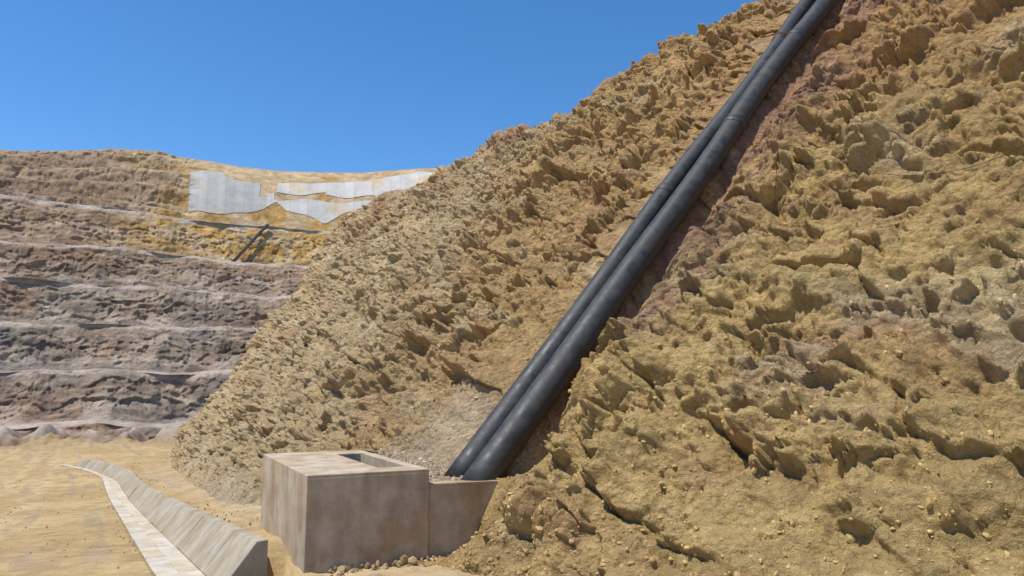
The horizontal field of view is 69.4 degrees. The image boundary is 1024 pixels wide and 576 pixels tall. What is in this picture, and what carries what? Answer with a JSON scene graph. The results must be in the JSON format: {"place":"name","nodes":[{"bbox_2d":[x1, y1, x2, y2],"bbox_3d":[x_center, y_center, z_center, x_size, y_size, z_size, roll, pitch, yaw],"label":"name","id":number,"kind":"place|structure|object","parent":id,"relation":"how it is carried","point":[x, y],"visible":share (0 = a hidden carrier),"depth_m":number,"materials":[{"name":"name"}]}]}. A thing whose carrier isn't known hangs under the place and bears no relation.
{"place":"outdoors","nodes":[
{"label":"outdoors","id":0,"kind":"place"},
{"bbox_2d":[0,423,479,575],"bbox_3d":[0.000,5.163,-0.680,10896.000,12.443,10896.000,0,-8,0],"label":"ground","id":1,"kind":"structure","parent":0,"point":[30,461],"depth_m":22.00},
{"bbox_2d":[59,458,267,575],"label":"drainage channel","id":2,"kind":"object","parent":1,"relation":"on","point":[170,536],"visible":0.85,"depth_m":13.94,"materials":[{"name":"concrete"}]},
{"bbox_2d":[0,149,438,439],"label":"pit wall","id":3,"kind":"structure","parent":1,"relation":"on","point":[132,294],"depth_m":180.44,"materials":[{"name":"grey stone"}]},
{"bbox_2d":[232,224,268,261],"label":"drainage pipe","id":4,"kind":"object","parent":3,"relation":"attached to","point":[246,247],"visible":0.97,"depth_m":217.74,"materials":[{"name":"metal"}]},
{"bbox_2d":[188,170,434,223],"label":"slope liner","id":5,"kind":"object","parent":3,"relation":"on","point":[216,192],"visible":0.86,"depth_m":246.36,"materials":[{"name":"white plastic"}]},
{"bbox_2d":[260,450,498,573],"bbox_3d":[-2.111,3.915,12.115,3.296,2.200,3.605,4,-8,-27],"label":"concrete inlet box","id":6,"kind":"object","parent":1,"relation":"on","point":[323,511],"visible":0.82,"depth_m":10.49,"materials":[{"name":"grey concrete"}]},
{"bbox_2d":[0,75,1023,575],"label":"loose stones","id":7,"kind":"object","parent":1,"relation":"on","point":[410,561],"visible":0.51,"depth_m":8.91,"materials":[{"name":"brown stone"}]},
{"bbox_2d":[165,0,1023,575],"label":"cut slope","id":8,"kind":"structure","parent":1,"relation":"on","point":[907,94],"depth_m":11.50,"materials":[{"name":"brown soil"}]},
{"bbox_2d":[444,0,815,476],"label":"drainage pipe","id":9,"kind":"object","parent":8,"relation":"on","point":[666,187],"visible":0.62,"depth_m":14.71,"materials":[{"name":"black plastic"}]},
{"bbox_2d":[461,0,836,480],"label":"drainage pipe","id":10,"kind":"object","parent":8,"relation":"on","point":[502,449],"visible":0.98,"depth_m":13.98,"materials":[{"name":"black plastic"}]},
{"bbox_2d":[0,0,758,172],"label":"sky","id":11,"kind":"structure","parent":0,"point":[336,86],"materials":[{"name":"blue"}]}
]}

